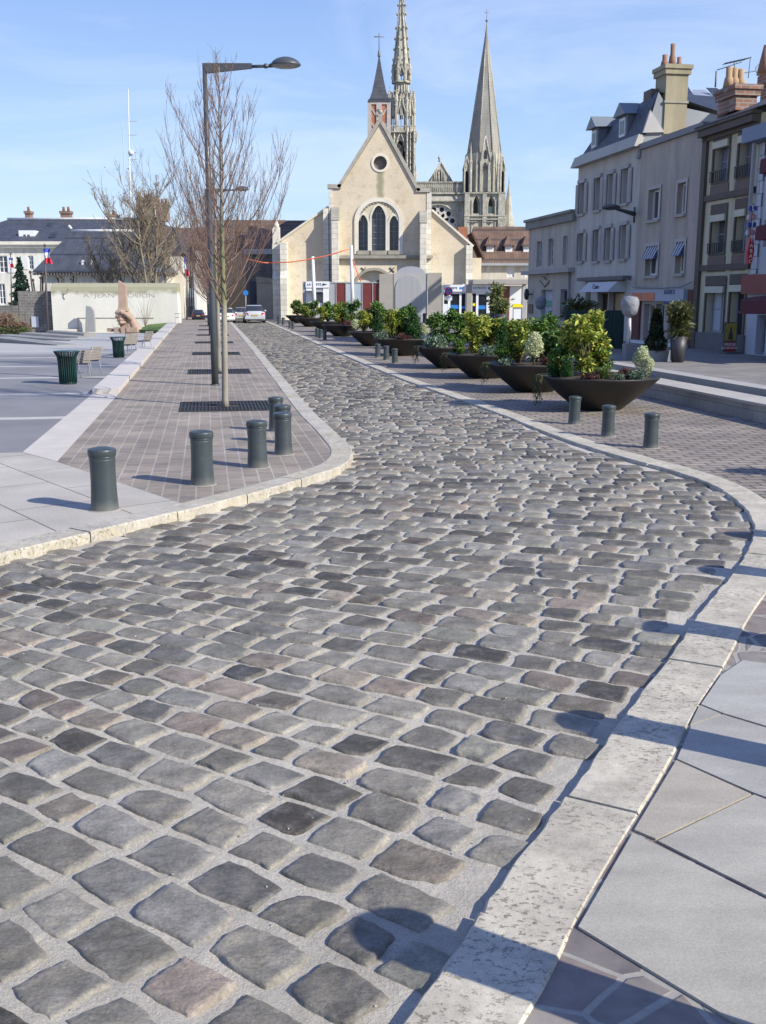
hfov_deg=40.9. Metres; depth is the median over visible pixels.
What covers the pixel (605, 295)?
shop window
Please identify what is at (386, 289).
concrete board
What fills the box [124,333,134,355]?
bench
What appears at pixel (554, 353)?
green laurel
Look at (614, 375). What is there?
silver leaf plant
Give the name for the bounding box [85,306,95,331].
standing slab
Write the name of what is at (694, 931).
slab pavement
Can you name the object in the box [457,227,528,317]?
brown roof house
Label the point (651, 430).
bollard
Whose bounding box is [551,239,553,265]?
window
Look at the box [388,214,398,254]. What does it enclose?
window
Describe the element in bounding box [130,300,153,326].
bare shrub
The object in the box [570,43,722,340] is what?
mansard house
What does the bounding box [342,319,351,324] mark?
red heather
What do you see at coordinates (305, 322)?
bowl planter
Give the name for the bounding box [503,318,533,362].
spotted laurel
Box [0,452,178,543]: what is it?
slab pavement
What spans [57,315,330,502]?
pavement
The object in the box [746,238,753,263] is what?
tobacco sign
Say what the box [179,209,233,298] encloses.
bare tree
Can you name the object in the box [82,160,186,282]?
bare tree
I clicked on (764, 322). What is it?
shop door
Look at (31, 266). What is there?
window
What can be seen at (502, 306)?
bamboo pot
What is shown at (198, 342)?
tree grate
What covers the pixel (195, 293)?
grey gable house
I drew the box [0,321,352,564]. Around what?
kerb
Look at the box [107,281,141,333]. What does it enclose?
hand monument
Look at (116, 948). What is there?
road
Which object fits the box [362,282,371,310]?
hoarding panel
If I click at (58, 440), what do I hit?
path
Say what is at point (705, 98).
hipped slate roof house
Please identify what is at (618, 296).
shop window
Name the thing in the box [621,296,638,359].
wrapped tree
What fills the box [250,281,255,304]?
door
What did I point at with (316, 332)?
bollard
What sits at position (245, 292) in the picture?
street sign
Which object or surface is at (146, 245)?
bare tree
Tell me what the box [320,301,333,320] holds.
green laurel
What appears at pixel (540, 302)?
wrapped tree
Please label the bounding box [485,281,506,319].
bamboo pot
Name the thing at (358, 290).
hoarding panel
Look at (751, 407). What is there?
terrace wall
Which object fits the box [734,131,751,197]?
window
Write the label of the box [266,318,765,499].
brick pavement
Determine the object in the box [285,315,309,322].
bowl planter
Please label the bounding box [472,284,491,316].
door unit
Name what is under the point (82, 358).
bench
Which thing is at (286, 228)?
dark stone house
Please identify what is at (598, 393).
bowl planter
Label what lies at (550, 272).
shop
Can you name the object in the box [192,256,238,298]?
bare tree
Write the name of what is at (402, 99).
cathedral tower
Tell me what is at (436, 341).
silver leaf plant
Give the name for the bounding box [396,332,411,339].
red heather
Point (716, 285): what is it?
window
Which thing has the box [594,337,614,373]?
green laurel
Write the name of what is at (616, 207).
wall lamp
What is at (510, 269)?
window
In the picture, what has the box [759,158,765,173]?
awning
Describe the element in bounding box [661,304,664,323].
shop door
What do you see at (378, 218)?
window
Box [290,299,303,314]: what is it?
green laurel
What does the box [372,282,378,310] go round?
hoarding panel
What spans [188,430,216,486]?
bollard
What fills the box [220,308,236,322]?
parked car
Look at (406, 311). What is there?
green laurel
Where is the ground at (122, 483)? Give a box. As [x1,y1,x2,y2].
[59,462,179,502]
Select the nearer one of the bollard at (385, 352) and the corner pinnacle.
the bollard at (385, 352)
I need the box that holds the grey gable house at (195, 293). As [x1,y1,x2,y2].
[157,228,203,309]
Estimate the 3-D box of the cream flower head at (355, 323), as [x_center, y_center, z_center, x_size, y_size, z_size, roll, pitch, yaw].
[-1.118,-7.491,41.245,0.333,0.536,0.331,7,14,30]
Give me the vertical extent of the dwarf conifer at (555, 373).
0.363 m
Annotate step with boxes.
[0,334,84,340]
[0,336,75,345]
[19,332,89,337]
[47,330,94,336]
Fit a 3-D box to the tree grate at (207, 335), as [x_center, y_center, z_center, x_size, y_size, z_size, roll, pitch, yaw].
[-8.565,-8.907,51.667,1.600,0.017,1.628,-2,12,-9]
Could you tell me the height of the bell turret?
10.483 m
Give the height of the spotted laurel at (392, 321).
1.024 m
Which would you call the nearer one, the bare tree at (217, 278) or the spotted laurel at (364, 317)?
the bare tree at (217, 278)
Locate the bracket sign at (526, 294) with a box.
[524,288,532,299]
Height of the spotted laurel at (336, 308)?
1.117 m
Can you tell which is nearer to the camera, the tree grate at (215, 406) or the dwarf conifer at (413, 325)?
the tree grate at (215, 406)
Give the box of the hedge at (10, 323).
[0,311,31,334]
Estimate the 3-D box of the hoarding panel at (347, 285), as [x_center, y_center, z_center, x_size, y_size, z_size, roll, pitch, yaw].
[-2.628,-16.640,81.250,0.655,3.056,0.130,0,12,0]
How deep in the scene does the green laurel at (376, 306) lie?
41.47 m
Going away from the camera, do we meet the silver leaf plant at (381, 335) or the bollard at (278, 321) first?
the silver leaf plant at (381, 335)
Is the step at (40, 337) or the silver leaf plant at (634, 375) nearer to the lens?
the silver leaf plant at (634, 375)
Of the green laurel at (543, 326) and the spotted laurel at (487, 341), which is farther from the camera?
the spotted laurel at (487, 341)
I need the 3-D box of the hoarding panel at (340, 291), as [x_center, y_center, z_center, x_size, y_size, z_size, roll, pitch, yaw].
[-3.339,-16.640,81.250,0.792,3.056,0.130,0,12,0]
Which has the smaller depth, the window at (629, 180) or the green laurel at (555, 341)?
the green laurel at (555, 341)
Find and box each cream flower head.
[351,319,358,331]
[420,323,428,336]
[524,332,544,364]
[632,345,649,368]
[643,356,654,377]
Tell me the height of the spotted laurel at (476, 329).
1.108 m
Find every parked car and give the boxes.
[191,310,205,319]
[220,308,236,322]
[234,307,249,321]
[241,305,265,322]
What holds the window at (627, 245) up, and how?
in the mansard house at (607, 163)
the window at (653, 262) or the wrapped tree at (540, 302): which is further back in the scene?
the wrapped tree at (540, 302)
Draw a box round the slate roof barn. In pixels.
[32,225,190,290]
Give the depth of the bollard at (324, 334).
46.89 m
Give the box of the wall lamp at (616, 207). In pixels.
[601,204,635,222]
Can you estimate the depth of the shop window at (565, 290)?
46.23 m
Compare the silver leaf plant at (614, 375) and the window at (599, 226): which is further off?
the window at (599, 226)
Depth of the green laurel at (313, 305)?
67.93 m
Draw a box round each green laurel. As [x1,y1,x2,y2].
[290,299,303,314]
[304,299,319,317]
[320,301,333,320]
[339,299,362,322]
[365,300,387,330]
[395,303,420,336]
[425,307,459,345]
[447,312,470,343]
[451,337,466,354]
[492,343,512,363]
[525,311,561,361]
[544,345,569,375]
[549,330,575,359]
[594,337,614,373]
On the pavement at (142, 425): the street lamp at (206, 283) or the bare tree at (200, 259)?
the street lamp at (206, 283)
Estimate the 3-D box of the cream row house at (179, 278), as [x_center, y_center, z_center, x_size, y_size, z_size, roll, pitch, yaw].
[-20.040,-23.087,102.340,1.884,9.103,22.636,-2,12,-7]
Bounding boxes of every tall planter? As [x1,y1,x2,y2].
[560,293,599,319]
[663,299,696,362]
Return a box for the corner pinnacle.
[505,177,514,226]
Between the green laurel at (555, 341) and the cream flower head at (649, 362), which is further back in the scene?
the green laurel at (555, 341)
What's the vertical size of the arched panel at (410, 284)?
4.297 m
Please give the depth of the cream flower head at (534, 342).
20.95 m
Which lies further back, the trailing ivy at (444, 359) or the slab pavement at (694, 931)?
the trailing ivy at (444, 359)
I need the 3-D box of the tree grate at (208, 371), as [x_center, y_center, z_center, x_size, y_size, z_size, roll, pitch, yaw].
[-4.247,-3.646,26.625,1.600,0.017,1.628,-2,12,-9]
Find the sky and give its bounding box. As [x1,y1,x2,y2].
[0,0,765,227]
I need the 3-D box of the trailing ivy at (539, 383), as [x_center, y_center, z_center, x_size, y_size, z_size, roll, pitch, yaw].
[2.772,-2.156,18.137,0.245,0.587,0.498,-2,12,-12]
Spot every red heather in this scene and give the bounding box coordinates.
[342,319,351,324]
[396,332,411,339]
[538,354,571,364]
[578,371,599,379]
[609,367,632,378]
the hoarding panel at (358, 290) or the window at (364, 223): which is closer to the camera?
the hoarding panel at (358, 290)
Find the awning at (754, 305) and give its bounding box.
[740,296,765,313]
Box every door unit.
[441,284,465,316]
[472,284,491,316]
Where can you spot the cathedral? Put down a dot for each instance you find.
(447, 204)
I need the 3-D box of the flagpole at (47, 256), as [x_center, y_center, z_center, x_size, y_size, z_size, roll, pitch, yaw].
[-18.430,-12.229,56.697,0.569,5.015,0.240,0,12,0]
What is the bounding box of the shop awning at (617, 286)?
[579,281,625,291]
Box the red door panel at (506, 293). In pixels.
[501,286,509,320]
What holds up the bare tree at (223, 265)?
on the tree grate at (215, 406)
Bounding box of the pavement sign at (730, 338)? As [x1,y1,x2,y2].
[718,322,740,353]
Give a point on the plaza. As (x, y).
(38, 400)
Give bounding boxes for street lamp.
[202,56,300,385]
[205,186,248,333]
[205,225,233,324]
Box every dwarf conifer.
[372,311,384,331]
[405,310,422,338]
[492,317,509,348]
[549,359,560,376]
[559,355,573,377]
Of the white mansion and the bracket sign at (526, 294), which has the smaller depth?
the bracket sign at (526, 294)
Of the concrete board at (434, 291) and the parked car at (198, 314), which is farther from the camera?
the parked car at (198, 314)
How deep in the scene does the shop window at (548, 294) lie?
48.51 m
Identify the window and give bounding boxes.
[0,256,7,272]
[0,284,5,303]
[28,256,33,268]
[357,213,369,254]
[370,204,387,254]
[371,153,388,171]
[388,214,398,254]
[507,266,513,276]
[539,242,541,266]
[544,290,552,318]
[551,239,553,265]
[563,289,567,319]
[565,236,567,264]
[574,229,586,263]
[575,178,587,216]
[589,225,601,263]
[590,173,603,213]
[600,223,614,262]
[602,293,607,309]
[603,169,616,204]
[613,292,623,309]
[615,221,630,261]
[616,163,632,206]
[642,242,659,278]
[644,184,660,223]
[648,304,654,333]
[671,238,685,276]
[673,177,687,217]
[702,275,725,333]
[707,202,727,271]
[709,134,730,201]
[727,274,746,334]
[730,197,747,270]
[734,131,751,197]
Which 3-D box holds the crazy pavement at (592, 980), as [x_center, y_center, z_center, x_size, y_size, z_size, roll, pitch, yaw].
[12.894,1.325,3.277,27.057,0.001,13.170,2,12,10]
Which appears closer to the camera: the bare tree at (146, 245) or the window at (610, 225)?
the window at (610, 225)
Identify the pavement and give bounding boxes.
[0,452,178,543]
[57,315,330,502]
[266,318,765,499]
[524,595,765,1023]
[578,660,765,1023]
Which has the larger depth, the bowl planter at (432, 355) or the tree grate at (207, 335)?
the tree grate at (207, 335)
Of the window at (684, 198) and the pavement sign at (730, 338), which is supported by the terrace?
the pavement sign at (730, 338)
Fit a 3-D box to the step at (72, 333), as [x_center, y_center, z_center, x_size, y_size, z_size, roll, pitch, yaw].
[-16.638,-9.313,54.785,2.513,0.700,0.900,5,13,24]
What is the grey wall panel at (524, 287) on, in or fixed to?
attached to the bank entrance
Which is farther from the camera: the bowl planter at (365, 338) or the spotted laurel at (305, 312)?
the spotted laurel at (305, 312)
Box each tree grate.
[178,400,268,411]
[188,369,251,373]
[192,352,240,354]
[195,341,232,343]
[196,334,228,335]
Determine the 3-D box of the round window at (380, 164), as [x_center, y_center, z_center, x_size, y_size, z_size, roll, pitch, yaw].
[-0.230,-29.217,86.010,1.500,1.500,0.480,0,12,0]
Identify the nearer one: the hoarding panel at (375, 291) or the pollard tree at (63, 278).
the pollard tree at (63, 278)
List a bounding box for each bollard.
[87,446,121,512]
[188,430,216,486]
[246,419,269,468]
[268,396,282,431]
[273,404,292,442]
[273,411,294,455]
[277,316,280,324]
[315,328,318,337]
[319,329,322,338]
[322,330,326,339]
[374,343,380,357]
[383,346,388,359]
[391,348,397,363]
[567,396,581,424]
[600,404,615,436]
[641,412,659,448]
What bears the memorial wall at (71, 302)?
on the plaza
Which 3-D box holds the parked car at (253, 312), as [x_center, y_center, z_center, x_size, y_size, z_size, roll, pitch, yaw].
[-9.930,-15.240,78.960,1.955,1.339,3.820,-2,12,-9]
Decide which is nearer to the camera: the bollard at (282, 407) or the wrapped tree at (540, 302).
the bollard at (282, 407)
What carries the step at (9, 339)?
on the plaza
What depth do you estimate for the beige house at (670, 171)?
35.43 m
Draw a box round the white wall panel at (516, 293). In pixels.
[509,286,521,320]
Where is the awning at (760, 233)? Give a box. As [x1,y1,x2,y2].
[755,224,765,240]
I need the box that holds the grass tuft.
[596,366,615,378]
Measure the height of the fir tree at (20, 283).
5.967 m
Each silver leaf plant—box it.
[372,331,388,338]
[423,331,448,347]
[478,345,495,355]
[498,356,513,364]
[609,372,624,379]
[626,368,648,379]
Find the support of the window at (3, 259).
in the white mansion
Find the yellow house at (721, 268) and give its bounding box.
[690,67,765,353]
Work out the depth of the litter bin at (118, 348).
32.70 m
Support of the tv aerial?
attached to the yellow house at (721, 268)
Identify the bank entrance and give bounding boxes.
[441,279,527,316]
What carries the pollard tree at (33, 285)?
on the plaza
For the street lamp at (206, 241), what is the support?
on the tree grate at (207, 335)
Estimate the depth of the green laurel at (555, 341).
21.64 m
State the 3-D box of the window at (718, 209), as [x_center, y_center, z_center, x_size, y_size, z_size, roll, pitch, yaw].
[10.501,-8.521,31.938,0.410,2.047,1.121,-2,12,-9]
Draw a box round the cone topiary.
[641,307,669,361]
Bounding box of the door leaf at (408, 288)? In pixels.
[395,275,420,314]
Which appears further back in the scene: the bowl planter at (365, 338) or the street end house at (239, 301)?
the street end house at (239, 301)
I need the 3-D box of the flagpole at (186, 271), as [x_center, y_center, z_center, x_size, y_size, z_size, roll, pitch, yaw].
[-12.293,-14.031,64.493,0.376,3.809,0.240,0,12,0]
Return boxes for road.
[0,320,752,1023]
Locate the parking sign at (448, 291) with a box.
[445,287,452,312]
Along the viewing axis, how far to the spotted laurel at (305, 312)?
67.52 m
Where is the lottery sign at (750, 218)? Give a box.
[745,203,756,235]
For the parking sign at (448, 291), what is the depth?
77.24 m
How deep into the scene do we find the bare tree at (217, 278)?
26.01 m
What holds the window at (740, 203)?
in the yellow house at (721, 268)
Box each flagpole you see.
[9,252,13,305]
[43,244,52,330]
[183,257,189,318]
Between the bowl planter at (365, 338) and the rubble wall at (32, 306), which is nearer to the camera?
the bowl planter at (365, 338)
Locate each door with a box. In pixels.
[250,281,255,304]
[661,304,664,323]
[761,315,765,353]
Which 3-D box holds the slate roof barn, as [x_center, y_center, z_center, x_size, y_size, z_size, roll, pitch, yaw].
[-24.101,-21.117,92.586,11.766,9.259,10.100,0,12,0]
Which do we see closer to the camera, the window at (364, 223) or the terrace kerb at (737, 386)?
the terrace kerb at (737, 386)
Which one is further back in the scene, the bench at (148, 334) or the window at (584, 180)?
the window at (584, 180)
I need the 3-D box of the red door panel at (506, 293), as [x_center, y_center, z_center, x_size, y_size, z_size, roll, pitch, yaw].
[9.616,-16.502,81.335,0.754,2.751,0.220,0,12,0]
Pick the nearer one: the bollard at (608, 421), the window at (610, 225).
the bollard at (608, 421)
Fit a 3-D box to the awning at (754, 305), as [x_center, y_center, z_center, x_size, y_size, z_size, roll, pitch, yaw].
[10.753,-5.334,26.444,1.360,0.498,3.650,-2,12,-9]
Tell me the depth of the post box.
80.01 m
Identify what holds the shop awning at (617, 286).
attached to the mansard house at (607, 163)
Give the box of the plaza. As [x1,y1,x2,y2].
[0,333,154,452]
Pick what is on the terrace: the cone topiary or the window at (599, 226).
the cone topiary
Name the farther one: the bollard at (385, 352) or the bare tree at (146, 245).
the bare tree at (146, 245)
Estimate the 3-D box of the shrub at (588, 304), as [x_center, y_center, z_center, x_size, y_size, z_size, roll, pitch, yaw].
[6.454,-6.276,33.645,1.320,1.808,1.500,0,12,0]
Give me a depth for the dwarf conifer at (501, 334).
25.06 m
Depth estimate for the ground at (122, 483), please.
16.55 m
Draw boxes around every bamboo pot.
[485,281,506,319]
[491,296,513,320]
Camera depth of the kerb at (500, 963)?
3.97 m
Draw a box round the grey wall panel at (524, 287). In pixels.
[521,284,526,318]
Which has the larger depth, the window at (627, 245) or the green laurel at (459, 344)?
the window at (627, 245)
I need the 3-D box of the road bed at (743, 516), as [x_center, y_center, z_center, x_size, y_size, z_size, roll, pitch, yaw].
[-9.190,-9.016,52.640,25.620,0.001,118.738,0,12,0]
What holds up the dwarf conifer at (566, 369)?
in the bowl planter at (598, 393)
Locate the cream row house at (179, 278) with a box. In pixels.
[165,228,194,318]
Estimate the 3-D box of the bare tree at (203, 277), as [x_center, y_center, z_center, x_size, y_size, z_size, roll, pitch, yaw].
[-8.554,-11.451,50.907,1.967,5.341,2.591,-3,12,-12]
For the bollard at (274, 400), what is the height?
0.545 m
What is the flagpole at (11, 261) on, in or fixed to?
on the plaza
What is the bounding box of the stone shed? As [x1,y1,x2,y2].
[256,277,272,317]
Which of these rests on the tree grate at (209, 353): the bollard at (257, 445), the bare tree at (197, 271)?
the bare tree at (197, 271)
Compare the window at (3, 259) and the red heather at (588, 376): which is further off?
the window at (3, 259)
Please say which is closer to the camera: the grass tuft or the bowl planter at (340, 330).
the grass tuft
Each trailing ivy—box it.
[411,346,421,363]
[439,353,450,370]
[478,362,491,383]
[530,373,549,405]
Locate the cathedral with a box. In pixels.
[416,155,463,229]
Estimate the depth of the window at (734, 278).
31.19 m
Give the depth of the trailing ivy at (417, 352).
28.46 m
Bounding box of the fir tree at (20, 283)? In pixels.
[5,257,29,305]
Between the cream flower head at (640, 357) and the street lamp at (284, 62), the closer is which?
the cream flower head at (640, 357)
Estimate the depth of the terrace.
25.84 m
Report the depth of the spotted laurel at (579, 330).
18.08 m
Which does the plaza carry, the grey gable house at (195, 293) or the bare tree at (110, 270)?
the bare tree at (110, 270)
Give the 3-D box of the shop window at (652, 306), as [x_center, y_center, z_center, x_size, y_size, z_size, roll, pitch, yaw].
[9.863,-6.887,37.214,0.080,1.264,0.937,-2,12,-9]
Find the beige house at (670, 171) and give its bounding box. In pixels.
[626,121,708,347]
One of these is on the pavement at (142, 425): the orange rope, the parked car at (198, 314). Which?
the parked car at (198, 314)
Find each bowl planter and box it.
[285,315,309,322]
[296,318,320,326]
[310,321,341,331]
[322,324,359,336]
[348,331,390,345]
[373,337,428,355]
[415,345,486,368]
[444,351,527,378]
[487,360,578,392]
[541,371,660,410]
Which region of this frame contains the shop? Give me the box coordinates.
[521,209,576,333]
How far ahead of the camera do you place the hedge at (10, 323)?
65.98 m
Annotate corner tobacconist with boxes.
[740,45,765,355]
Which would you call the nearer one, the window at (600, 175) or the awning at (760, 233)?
the awning at (760, 233)
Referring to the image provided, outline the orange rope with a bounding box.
[243,248,360,280]
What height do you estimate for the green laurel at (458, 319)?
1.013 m
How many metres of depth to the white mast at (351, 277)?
79.37 m
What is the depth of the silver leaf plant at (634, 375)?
17.55 m
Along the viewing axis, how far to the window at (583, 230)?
43.33 m
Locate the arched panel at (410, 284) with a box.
[394,266,427,321]
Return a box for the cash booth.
[302,281,329,320]
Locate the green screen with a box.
[565,310,623,350]
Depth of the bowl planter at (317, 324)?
57.67 m
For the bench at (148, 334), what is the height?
0.695 m
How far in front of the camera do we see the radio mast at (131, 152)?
119.78 m
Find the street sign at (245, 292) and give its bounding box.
[243,290,247,306]
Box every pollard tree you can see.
[25,271,47,290]
[56,272,78,282]
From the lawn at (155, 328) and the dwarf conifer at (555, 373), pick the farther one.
the lawn at (155, 328)
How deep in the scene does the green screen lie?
32.17 m
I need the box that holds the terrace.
[481,338,765,384]
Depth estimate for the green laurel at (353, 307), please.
51.64 m
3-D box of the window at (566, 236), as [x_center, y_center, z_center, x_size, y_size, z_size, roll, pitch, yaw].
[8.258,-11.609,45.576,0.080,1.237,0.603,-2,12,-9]
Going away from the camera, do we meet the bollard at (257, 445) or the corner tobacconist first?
the bollard at (257, 445)
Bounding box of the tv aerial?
[717,57,759,77]
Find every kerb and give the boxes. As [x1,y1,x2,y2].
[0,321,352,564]
[266,321,765,1023]
[469,341,765,396]
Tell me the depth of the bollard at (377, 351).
33.58 m
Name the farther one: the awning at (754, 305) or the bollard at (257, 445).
the awning at (754, 305)
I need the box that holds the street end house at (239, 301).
[213,220,248,308]
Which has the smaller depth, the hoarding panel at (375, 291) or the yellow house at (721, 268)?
the yellow house at (721, 268)
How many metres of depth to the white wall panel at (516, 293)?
81.15 m
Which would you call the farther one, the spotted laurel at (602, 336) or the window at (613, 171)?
the window at (613, 171)
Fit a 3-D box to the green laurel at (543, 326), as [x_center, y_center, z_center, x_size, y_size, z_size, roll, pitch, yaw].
[3.445,-3.727,21.961,0.973,1.146,1.169,-4,13,-19]
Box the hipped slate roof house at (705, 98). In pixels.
[687,71,718,109]
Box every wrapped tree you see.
[535,296,545,317]
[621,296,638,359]
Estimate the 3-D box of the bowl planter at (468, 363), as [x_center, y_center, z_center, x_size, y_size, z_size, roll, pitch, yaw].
[2.550,-3.629,25.394,2.110,0.600,2.110,-5,13,-24]
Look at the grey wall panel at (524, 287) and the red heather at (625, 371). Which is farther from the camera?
the grey wall panel at (524, 287)
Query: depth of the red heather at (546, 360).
21.20 m
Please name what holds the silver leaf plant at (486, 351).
in the bowl planter at (468, 363)
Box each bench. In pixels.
[77,347,102,374]
[77,350,91,377]
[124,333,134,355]
[124,334,138,354]
[135,331,152,349]
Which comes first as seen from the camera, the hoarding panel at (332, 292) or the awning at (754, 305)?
the awning at (754, 305)
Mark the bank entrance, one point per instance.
(470, 296)
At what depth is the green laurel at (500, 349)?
21.50 m
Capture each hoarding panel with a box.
[330,282,335,320]
[336,282,345,305]
[345,282,350,310]
[354,282,361,320]
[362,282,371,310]
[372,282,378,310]
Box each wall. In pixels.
[0,291,52,332]
[51,283,181,332]
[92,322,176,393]
[421,336,765,423]
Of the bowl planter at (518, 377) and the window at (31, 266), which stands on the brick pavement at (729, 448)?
the bowl planter at (518, 377)
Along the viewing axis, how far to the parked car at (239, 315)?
82.08 m
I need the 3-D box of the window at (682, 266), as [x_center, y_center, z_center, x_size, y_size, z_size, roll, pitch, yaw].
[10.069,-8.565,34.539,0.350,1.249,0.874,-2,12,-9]
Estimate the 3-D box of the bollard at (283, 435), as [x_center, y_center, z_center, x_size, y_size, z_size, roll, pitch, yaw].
[-1.234,-0.953,12.680,0.283,0.571,0.283,-4,12,-17]
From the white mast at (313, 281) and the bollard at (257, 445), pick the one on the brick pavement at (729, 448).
the white mast at (313, 281)
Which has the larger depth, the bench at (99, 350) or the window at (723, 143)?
the window at (723, 143)
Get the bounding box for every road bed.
[183,335,749,523]
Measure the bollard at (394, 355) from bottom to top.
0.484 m
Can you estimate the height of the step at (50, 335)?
0.740 m
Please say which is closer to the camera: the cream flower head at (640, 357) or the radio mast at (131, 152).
the cream flower head at (640, 357)
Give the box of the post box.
[512,304,522,319]
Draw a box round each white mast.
[311,256,316,317]
[350,245,354,314]
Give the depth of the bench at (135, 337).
34.86 m
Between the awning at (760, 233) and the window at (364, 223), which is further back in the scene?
the window at (364, 223)
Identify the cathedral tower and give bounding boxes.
[387,0,417,179]
[462,12,505,239]
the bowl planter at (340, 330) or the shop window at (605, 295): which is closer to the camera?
the shop window at (605, 295)
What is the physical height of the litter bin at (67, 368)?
0.732 m
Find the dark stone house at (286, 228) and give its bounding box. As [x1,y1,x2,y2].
[243,220,306,304]
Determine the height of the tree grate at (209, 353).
0.017 m
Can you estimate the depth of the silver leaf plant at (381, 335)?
34.46 m
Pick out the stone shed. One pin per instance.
(264, 293)
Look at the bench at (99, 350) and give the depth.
25.75 m
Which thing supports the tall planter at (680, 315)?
on the terrace
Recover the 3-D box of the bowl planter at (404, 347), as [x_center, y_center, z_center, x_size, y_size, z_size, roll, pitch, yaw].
[0.694,-5.622,34.923,2.047,0.582,2.047,10,16,40]
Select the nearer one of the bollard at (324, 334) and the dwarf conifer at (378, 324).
the dwarf conifer at (378, 324)
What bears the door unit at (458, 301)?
in the bank entrance
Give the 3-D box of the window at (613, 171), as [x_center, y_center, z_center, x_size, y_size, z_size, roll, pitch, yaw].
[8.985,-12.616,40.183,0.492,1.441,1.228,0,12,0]
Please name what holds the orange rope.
attached to the white mast at (351, 277)
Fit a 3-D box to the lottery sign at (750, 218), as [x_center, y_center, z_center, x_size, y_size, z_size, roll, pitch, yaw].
[10.343,-8.212,28.853,0.238,0.898,0.194,-2,12,-9]
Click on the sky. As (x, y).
(68, 68)
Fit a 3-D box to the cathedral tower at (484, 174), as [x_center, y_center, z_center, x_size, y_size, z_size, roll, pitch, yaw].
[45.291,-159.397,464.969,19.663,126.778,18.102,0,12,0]
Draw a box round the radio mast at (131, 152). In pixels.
[122,89,136,217]
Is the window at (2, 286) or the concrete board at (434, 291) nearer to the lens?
the concrete board at (434, 291)
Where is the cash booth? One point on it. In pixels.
(322, 292)
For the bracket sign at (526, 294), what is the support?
attached to the shop
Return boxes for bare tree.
[79,230,145,282]
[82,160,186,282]
[121,169,195,282]
[130,47,297,406]
[156,132,289,371]
[158,194,248,303]
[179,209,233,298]
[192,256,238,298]
[193,246,220,301]
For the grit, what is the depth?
5.36 m
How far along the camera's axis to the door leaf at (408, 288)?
80.83 m
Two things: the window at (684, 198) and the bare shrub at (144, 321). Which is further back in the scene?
the bare shrub at (144, 321)
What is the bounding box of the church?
[272,109,484,319]
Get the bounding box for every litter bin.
[53,350,79,383]
[109,337,125,357]
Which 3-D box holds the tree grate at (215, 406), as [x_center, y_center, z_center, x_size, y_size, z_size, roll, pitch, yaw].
[-2.800,-1.883,18.234,1.600,0.017,1.628,-2,12,-9]
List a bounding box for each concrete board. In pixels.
[379,274,393,309]
[428,273,441,318]
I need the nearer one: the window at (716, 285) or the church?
the window at (716, 285)
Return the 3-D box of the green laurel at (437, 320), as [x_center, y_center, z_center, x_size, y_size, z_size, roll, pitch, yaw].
[1.662,-5.202,28.979,0.973,1.146,1.169,2,12,9]
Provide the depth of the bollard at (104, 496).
9.29 m
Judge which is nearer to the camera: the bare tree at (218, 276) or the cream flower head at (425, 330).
the cream flower head at (425, 330)
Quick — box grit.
[23,523,738,1013]
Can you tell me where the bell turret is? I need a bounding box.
[367,33,390,134]
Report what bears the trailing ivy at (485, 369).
on the bowl planter at (518, 377)
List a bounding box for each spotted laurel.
[301,306,309,317]
[315,306,328,321]
[331,303,343,324]
[356,309,373,331]
[381,308,403,337]
[458,311,494,352]
[480,317,505,350]
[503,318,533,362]
[557,308,613,374]
[571,328,611,372]
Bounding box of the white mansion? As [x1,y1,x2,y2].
[0,193,206,314]
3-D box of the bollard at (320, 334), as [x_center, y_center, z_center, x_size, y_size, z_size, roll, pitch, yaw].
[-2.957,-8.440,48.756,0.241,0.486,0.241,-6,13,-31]
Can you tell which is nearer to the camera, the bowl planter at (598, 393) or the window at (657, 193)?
the bowl planter at (598, 393)
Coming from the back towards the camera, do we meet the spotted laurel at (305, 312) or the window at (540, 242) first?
the spotted laurel at (305, 312)
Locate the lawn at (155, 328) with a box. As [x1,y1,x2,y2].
[139,323,166,332]
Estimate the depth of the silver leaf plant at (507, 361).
21.19 m
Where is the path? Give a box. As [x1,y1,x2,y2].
[23,394,117,461]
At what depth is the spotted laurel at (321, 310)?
57.87 m

